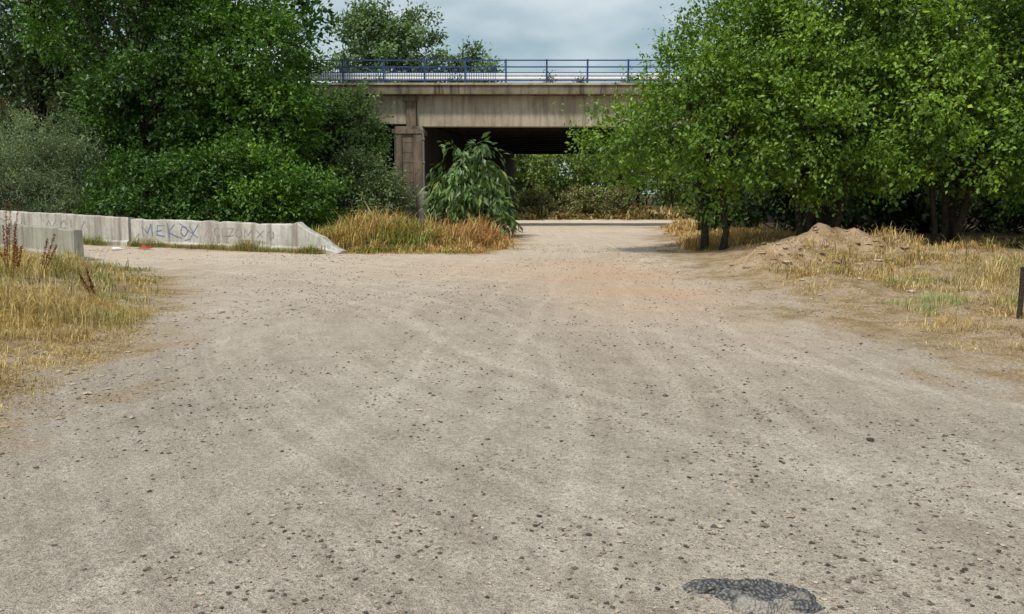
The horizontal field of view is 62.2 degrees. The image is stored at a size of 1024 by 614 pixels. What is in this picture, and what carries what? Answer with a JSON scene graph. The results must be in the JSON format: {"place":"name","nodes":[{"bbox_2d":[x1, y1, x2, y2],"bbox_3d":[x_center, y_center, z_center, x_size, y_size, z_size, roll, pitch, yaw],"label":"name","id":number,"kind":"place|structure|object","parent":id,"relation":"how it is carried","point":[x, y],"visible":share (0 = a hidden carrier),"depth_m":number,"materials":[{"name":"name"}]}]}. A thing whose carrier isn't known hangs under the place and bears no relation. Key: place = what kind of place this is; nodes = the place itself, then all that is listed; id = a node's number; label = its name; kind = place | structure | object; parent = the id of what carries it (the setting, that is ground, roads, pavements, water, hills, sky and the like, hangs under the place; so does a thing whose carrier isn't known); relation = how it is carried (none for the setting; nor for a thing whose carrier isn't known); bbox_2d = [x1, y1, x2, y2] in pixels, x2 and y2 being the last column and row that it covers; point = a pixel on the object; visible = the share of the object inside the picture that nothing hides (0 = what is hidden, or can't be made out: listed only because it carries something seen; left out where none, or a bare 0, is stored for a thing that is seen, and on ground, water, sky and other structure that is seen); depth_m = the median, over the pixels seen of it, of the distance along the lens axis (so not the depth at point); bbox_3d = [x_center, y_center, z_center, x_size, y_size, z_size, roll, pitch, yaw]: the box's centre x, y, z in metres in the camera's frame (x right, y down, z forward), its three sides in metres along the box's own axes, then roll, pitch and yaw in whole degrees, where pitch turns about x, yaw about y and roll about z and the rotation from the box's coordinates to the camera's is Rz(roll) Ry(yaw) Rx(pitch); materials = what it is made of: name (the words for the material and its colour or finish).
{"place":"outdoors","nodes":[
{"label":"outdoors","id":0,"kind":"place"},
{"bbox_2d":[0,242,84,259],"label":"dry grass","id":1,"kind":"structure","parent":0,"point":[69,253],"depth_m":21.58,"materials":[{"name":"beige plant"}]},
{"bbox_2d":[0,271,183,430],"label":"dry grass","id":2,"kind":"structure","parent":0,"point":[36,324],"depth_m":9.93,"materials":[{"name":"beige plant"}]},
{"bbox_2d":[0,0,1001,193],"label":"sky","id":3,"kind":"structure","parent":0,"point":[516,29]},
{"bbox_2d":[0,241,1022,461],"bbox_3d":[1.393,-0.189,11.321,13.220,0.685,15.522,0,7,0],"label":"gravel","id":4,"kind":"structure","parent":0,"point":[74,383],"depth_m":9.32,"materials":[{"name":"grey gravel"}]},
{"bbox_2d":[0,194,1023,613],"bbox_3d":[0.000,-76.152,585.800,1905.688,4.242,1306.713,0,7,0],"label":"ground","id":5,"kind":"structure","parent":0,"point":[60,502],"depth_m":5.68,"materials":[{"name":"grey gravel"}]},
{"bbox_2d":[0,201,57,285],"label":"dock plant","id":6,"kind":"object","parent":5,"relation":"on","point":[7,243],"visible":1,"depth_m":13.12,"materials":[{"name":"brown plant"}]},
{"bbox_2d":[0,223,83,261],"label":"concrete barrier","id":7,"kind":"object","parent":5,"relation":"on","point":[33,237],"visible":0.63,"depth_m":22.50,"materials":[{"name":"grey concrete"}]},
{"bbox_2d":[0,0,129,212],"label":"poplar tree","id":8,"kind":"object","parent":5,"relation":"on","point":[28,71],"visible":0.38,"depth_m":37.39,"materials":[{"name":"green plant"}]},
{"bbox_2d":[0,210,134,245],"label":"concrete barrier","id":9,"kind":"object","parent":5,"relation":"on","point":[115,230],"visible":0.57,"depth_m":28.65,"materials":[{"name":"grey paint"}]},
{"bbox_2d":[0,83,153,215],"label":"tamarisk bush","id":10,"kind":"object","parent":5,"relation":"on","point":[75,145],"visible":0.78,"depth_m":32.29,"materials":[{"name":"green plant"}]},
{"bbox_2d":[79,269,96,298],"bbox_3d":[-5.920,-0.275,11.922,0.310,0.542,0.166,6,10,40],"label":"dock plant","id":11,"kind":"object","parent":5,"relation":"on","point":[91,286],"visible":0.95,"depth_m":11.94,"materials":[{"name":"brown plant"}]},
{"bbox_2d":[83,233,112,245],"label":"green weeds","id":12,"kind":"object","parent":5,"relation":"on","point":[98,241],"visible":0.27,"depth_m":27.87,"materials":[{"name":"green plant"}]},
{"bbox_2d":[21,252,175,278],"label":"green weeds","id":13,"kind":"object","parent":5,"relation":"on","point":[104,266],"visible":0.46,"depth_m":16.95,"materials":[{"name":"green plant"}]},
{"bbox_2d":[0,0,249,208],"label":"poplar tree","id":14,"kind":"object","parent":5,"relation":"on","point":[138,70],"visible":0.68,"depth_m":33.38,"materials":[{"name":"green plant"}]},
{"bbox_2d":[138,245,152,248],"bbox_3d":[-11.069,-1.814,25.655,0.412,0.110,0.255,2,8,14],"label":"plastic sheet scrap","id":15,"kind":"object","parent":5,"relation":"on","point":[144,247],"visible":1,"depth_m":25.57,"materials":[{"name":"red plastic"}]},
{"bbox_2d":[61,120,274,221],"bbox_3d":[-13.027,-4.566,31.382,8.185,4.519,4.672,0,7,0],"label":"elm bush","id":16,"kind":"object","parent":5,"relation":"on","point":[176,193],"visible":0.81,"depth_m":30.64,"materials":[{"name":"green plant"}]},
{"bbox_2d":[0,240,350,322],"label":"dry grass","id":17,"kind":"structure","parent":5,"relation":"on","point":[28,264],"depth_m":13.77,"materials":[{"name":"beige plant"}]},
{"bbox_2d":[0,0,352,216],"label":"poplar tree","id":18,"kind":"object","parent":5,"relation":"on","point":[303,7],"visible":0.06,"depth_m":42.37,"materials":[{"name":"green plant"}]},
{"bbox_2d":[125,237,325,254],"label":"green weeds","id":19,"kind":"object","parent":5,"relation":"on","point":[245,247],"visible":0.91,"depth_m":24.96,"materials":[{"name":"green plant"}]},
{"bbox_2d":[113,218,343,244],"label":"dry weeds","id":20,"kind":"object","parent":5,"relation":"on","point":[296,221],"depth_m":32.24,"materials":[{"name":"beige plant"}]},
{"bbox_2d":[131,219,345,253],"bbox_3d":[-8.518,-2.126,25.706,8.363,1.004,0.360,4,8,26],"label":"concrete barrier","id":21,"kind":"object","parent":5,"relation":"on","point":[195,232],"visible":0.84,"depth_m":25.61,"materials":[{"name":"grey concrete"}]},
{"bbox_2d":[144,0,346,221],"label":"poplar tree","id":22,"kind":"object","parent":5,"relation":"on","point":[247,29],"visible":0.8,"depth_m":33.71,"materials":[{"name":"green plant"}]},
{"bbox_2d":[180,115,364,229],"bbox_3d":[-9.329,-4.962,32.772,6.702,4.687,5.015,-5,9,-33],"label":"elm bush","id":23,"kind":"object","parent":5,"relation":"on","point":[288,200],"visible":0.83,"depth_m":31.89,"materials":[{"name":"green plant"}]},
{"bbox_2d":[257,71,400,222],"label":"elm tree","id":24,"kind":"object","parent":5,"relation":"on","point":[354,116],"visible":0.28,"depth_m":40.64,"materials":[{"name":"green plant"}]},
{"bbox_2d":[310,136,428,222],"bbox_3d":[-6.536,-5.328,37.070,4.633,4.397,5.530,-6,10,-39],"label":"privet bush","id":25,"kind":"object","parent":5,"relation":"on","point":[389,196],"visible":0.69,"depth_m":36.37,"materials":[{"name":"green plant"}]},
{"bbox_2d":[312,211,438,253],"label":"green weeds","id":26,"kind":"object","parent":5,"relation":"on","point":[411,238],"visible":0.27,"depth_m":25.06,"materials":[{"name":"green plant"}]},
{"bbox_2d":[314,0,455,82],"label":"poplar tree","id":27,"kind":"object","parent":5,"relation":"on","point":[362,21],"visible":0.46,"depth_m":81.33,"materials":[{"name":"green plant"}]},
{"bbox_2d":[300,202,521,254],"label":"dry weeds","id":28,"kind":"object","parent":5,"relation":"on","point":[342,239],"visible":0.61,"depth_m":25.04,"materials":[{"name":"yellow plant"}]},
{"bbox_2d":[329,208,521,248],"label":"dry grass","id":29,"kind":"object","parent":5,"relation":"on","point":[482,230],"visible":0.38,"depth_m":26.68,"materials":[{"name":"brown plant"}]},
{"bbox_2d":[429,36,504,82],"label":"poplar tree","id":30,"kind":"object","parent":5,"relation":"on","point":[473,55],"visible":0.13,"depth_m":84.68,"materials":[{"name":"green plant"}]},
{"bbox_2d":[415,131,523,237],"bbox_3d":[-1.503,-4.497,32.790,4.540,4.499,4.243,-3,8,-22],"label":"fig bush","id":31,"kind":"object","parent":5,"relation":"on","point":[484,198],"visible":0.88,"depth_m":32.32,"materials":[{"name":"green plant"}]},
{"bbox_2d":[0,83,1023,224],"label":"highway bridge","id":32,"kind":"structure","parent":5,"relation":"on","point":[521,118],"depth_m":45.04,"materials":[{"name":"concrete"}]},
{"bbox_2d":[1,59,908,82],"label":"bridge railing","id":33,"kind":"object","parent":32,"relation":"on","point":[384,67],"visible":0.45,"depth_m":44.33,"materials":[{"name":"blue metal"}]},
{"bbox_2d":[370,65,633,82],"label":"deck edge weeds","id":34,"kind":"object","parent":32,"relation":"on","point":[549,76],"visible":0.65,"depth_m":44.89,"materials":[{"name":"green plant"}]},
{"bbox_2d":[3,73,1021,82],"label":"guardrail","id":35,"kind":"object","parent":32,"relation":"on","point":[563,76],"visible":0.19,"depth_m":45.84,"materials":[{"name":"metal"}]},
{"bbox_2d":[514,180,646,214],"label":"roadside bush","id":36,"kind":"object","parent":5,"relation":"on","point":[534,195],"visible":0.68,"depth_m":94.71,"materials":[{"name":"green plant"}]},
{"bbox_2d":[514,204,696,219],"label":"dry weeds","id":37,"kind":"object","parent":5,"relation":"on","point":[650,213],"visible":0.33,"depth_m":91.79,"materials":[{"name":"yellow plant"}]},
{"bbox_2d":[514,154,697,211],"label":"distant trees","id":38,"kind":"object","parent":5,"relation":"on","point":[540,166],"visible":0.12,"depth_m":99.92,"materials":[{"name":"green plant"}]},
{"bbox_2d":[514,154,697,205],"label":"distant trees","id":39,"kind":"object","parent":5,"relation":"on","point":[653,200],"depth_m":135.46,"materials":[{"name":"green plant"}]},
{"bbox_2d":[553,0,880,250],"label":"elm tree","id":40,"kind":"object","parent":5,"relation":"on","point":[689,138],"visible":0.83,"depth_m":23.06,"materials":[{"name":"green plant"}]},
{"bbox_2d":[660,216,804,250],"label":"dry weeds","id":41,"kind":"object","parent":5,"relation":"on","point":[681,228],"visible":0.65,"depth_m":29.07,"materials":[{"name":"yellow plant"}]},
{"bbox_2d":[681,578,824,613],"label":"asphalt patch","id":42,"kind":"object","parent":5,"relation":"on","point":[755,596],"visible":1,"depth_m":3.37,"materials":[{"name":"grey asphalt"}]},
{"bbox_2d":[664,0,992,225],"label":"elm tree","id":43,"kind":"object","parent":5,"relation":"on","point":[823,218],"visible":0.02,"depth_m":28.13,"materials":[{"name":"green plant"}]},
{"bbox_2d":[716,0,973,235],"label":"elm tree","id":44,"kind":"object","parent":5,"relation":"on","point":[802,172],"visible":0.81,"depth_m":21.93,"materials":[{"name":"green plant"}]},
{"bbox_2d":[670,144,1023,234],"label":"understory bush","id":45,"kind":"object","parent":5,"relation":"on","point":[913,214],"visible":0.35,"depth_m":34.13,"materials":[{"name":"green plant"}]},
{"bbox_2d":[721,226,984,276],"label":"dirt clods","id":46,"kind":"object","parent":5,"relation":"on","point":[823,253],"visible":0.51,"depth_m":17.78,"materials":[{"name":"soil"}]},
{"bbox_2d":[698,221,1023,278],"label":"dry grass","id":47,"kind":"structure","parent":5,"relation":"on","point":[986,244],"depth_m":18.05,"materials":[{"name":"beige plant"}]},
{"bbox_2d":[825,0,1023,245],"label":"elm tree","id":48,"kind":"object","parent":5,"relation":"on","point":[952,82],"visible":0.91,"depth_m":21.51,"materials":[{"name":"green plant"}]},
{"bbox_2d":[875,289,1023,337],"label":"green weeds","id":49,"kind":"object","parent":5,"relation":"on","point":[939,298],"visible":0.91,"depth_m":11.74,"materials":[{"name":"green plant"}]},
{"bbox_2d":[901,9,1023,230],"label":"elm tree","id":50,"kind":"object","parent":5,"relation":"on","point":[1016,206],"visible":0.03,"depth_m":29.25,"materials":[{"name":"green plant"}]},
{"bbox_2d":[954,0,1023,239],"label":"elm tree","id":51,"kind":"object","parent":5,"relation":"on","point":[1018,146],"visible":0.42,"depth_m":22.13,"materials":[{"name":"green plant"}]},
{"bbox_2d":[1016,267,1023,318],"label":"wooden post","id":52,"kind":"object","parent":5,"relation":"on","point":[1019,313],"visible":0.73,"depth_m":10.20,"materials":[{"name":"brown wood"}]},
{"bbox_2d":[754,268,1023,373],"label":"dry grass","id":53,"kind":"structure","parent":0,"point":[958,322],"depth_m":11.36,"materials":[{"name":"beige plant"}]},
{"bbox_2d":[848,245,1023,316],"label":"dry grass","id":54,"kind":"structure","parent":0,"point":[992,269],"depth_m":14.70,"materials":[{"name":"beige plant"}]}
]}

